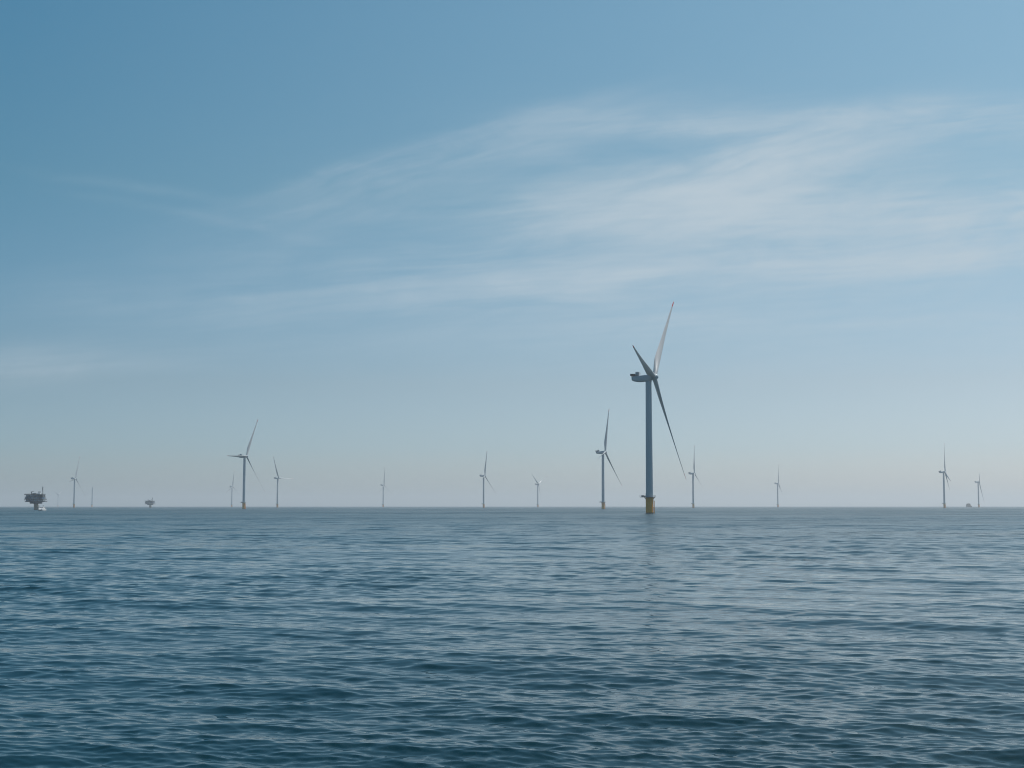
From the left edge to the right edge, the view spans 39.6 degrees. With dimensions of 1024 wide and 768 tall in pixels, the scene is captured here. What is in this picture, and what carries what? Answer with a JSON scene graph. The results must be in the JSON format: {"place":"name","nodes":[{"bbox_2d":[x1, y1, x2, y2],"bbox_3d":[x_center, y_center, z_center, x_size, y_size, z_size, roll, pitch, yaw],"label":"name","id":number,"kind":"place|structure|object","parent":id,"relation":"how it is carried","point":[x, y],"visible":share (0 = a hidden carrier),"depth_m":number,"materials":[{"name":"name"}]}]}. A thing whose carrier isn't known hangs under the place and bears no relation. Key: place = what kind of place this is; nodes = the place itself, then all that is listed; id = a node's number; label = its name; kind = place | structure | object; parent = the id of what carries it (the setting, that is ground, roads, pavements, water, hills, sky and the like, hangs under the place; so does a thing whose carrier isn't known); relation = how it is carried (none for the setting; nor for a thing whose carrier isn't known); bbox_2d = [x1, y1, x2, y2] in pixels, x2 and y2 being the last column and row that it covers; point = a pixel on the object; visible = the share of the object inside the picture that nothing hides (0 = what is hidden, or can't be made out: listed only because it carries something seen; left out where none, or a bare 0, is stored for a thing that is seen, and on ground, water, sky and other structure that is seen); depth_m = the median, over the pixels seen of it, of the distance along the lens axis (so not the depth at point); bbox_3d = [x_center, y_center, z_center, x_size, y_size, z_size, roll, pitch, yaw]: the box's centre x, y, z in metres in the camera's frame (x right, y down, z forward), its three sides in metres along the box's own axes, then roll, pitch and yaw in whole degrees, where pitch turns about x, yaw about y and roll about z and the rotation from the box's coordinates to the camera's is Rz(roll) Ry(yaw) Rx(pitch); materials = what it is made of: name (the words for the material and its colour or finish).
{"place":"outdoors","nodes":[
{"label":"outdoors","id":0,"kind":"place"},
{"bbox_2d":[0,506,1023,767],"bbox_3d":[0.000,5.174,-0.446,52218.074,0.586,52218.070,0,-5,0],"label":"sea","id":1,"kind":"structure","parent":0,"point":[508,636],"depth_m":56.85,"materials":[{"name":"liquid"}]},
{"bbox_2d":[24,487,46,509],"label":"offshore substation","id":2,"kind":"object","parent":1,"relation":"in","point":[35,499],"visible":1,"depth_m":1984.78,"materials":[{"name":"paint"}]},
{"bbox_2d":[69,457,83,507],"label":"wind turbine","id":3,"kind":"object","parent":1,"relation":"in","point":[74,486],"visible":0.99,"depth_m":4765.24,"materials":[{"name":"white paint"}]},
{"bbox_2d":[145,497,154,507],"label":"offshore substation","id":4,"kind":"object","parent":1,"relation":"in","point":[150,503],"visible":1,"depth_m":4477.01,"materials":[{"name":"paint"}]},
{"bbox_2d":[226,475,234,506],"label":"wind turbine","id":5,"kind":"object","parent":1,"relation":"in","point":[231,491],"visible":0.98,"depth_m":6819.08,"materials":[{"name":"white paint"}]},
{"bbox_2d":[229,420,262,508],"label":"wind turbine","id":6,"kind":"object","parent":1,"relation":"in","point":[244,457],"visible":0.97,"depth_m":2634.42,"materials":[{"name":"white paint"}]},
{"bbox_2d":[273,457,291,507],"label":"wind turbine","id":7,"kind":"object","parent":1,"relation":"in","point":[277,478],"visible":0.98,"depth_m":4703.81,"materials":[{"name":"white paint"}]},
{"bbox_2d":[380,471,391,506],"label":"wind turbine","id":8,"kind":"object","parent":1,"relation":"in","point":[383,489],"visible":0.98,"depth_m":6281.39,"materials":[{"name":"white paint"}]},
{"bbox_2d":[480,454,493,507],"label":"wind turbine","id":9,"kind":"object","parent":1,"relation":"in","point":[483,476],"visible":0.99,"depth_m":4344.65,"materials":[{"name":"white paint"}]},
{"bbox_2d":[533,476,546,506],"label":"wind turbine","id":10,"kind":"object","parent":1,"relation":"in","point":[537,489],"visible":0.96,"depth_m":6030.20,"materials":[{"name":"white paint"}]},
{"bbox_2d":[596,411,617,508],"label":"wind turbine","id":11,"kind":"object","parent":1,"relation":"in","point":[598,451],"visible":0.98,"depth_m":2436.10,"materials":[{"name":"white paint"}]},
{"bbox_2d":[630,302,685,512],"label":"wind turbine","id":12,"kind":"object","parent":1,"relation":"in","point":[649,376],"visible":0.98,"depth_m":1018.01,"materials":[{"name":"white paint"}]},
{"bbox_2d":[688,458,700,507],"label":"wind turbine","id":13,"kind":"object","parent":1,"relation":"in","point":[693,475],"visible":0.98,"depth_m":4018.76,"materials":[{"name":"white paint"}]},
{"bbox_2d":[774,464,781,506],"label":"wind turbine","id":14,"kind":"object","parent":1,"relation":"in","point":[777,504],"visible":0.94,"depth_m":5808.79,"materials":[{"name":"white paint"}]},
{"bbox_2d":[939,449,949,507],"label":"wind turbine","id":15,"kind":"object","parent":1,"relation":"in","point":[943,503],"visible":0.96,"depth_m":3859.36,"materials":[{"name":"white paint"}]},
{"bbox_2d":[975,474,983,506],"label":"wind turbine","id":16,"kind":"object","parent":1,"relation":"in","point":[978,482],"visible":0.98,"depth_m":5461.75,"materials":[{"name":"white paint"}]},
{"bbox_2d":[0,0,1023,505],"label":"sky","id":17,"kind":"structure","parent":0,"point":[415,242],"materials":[{"name":"blue"}]}
]}

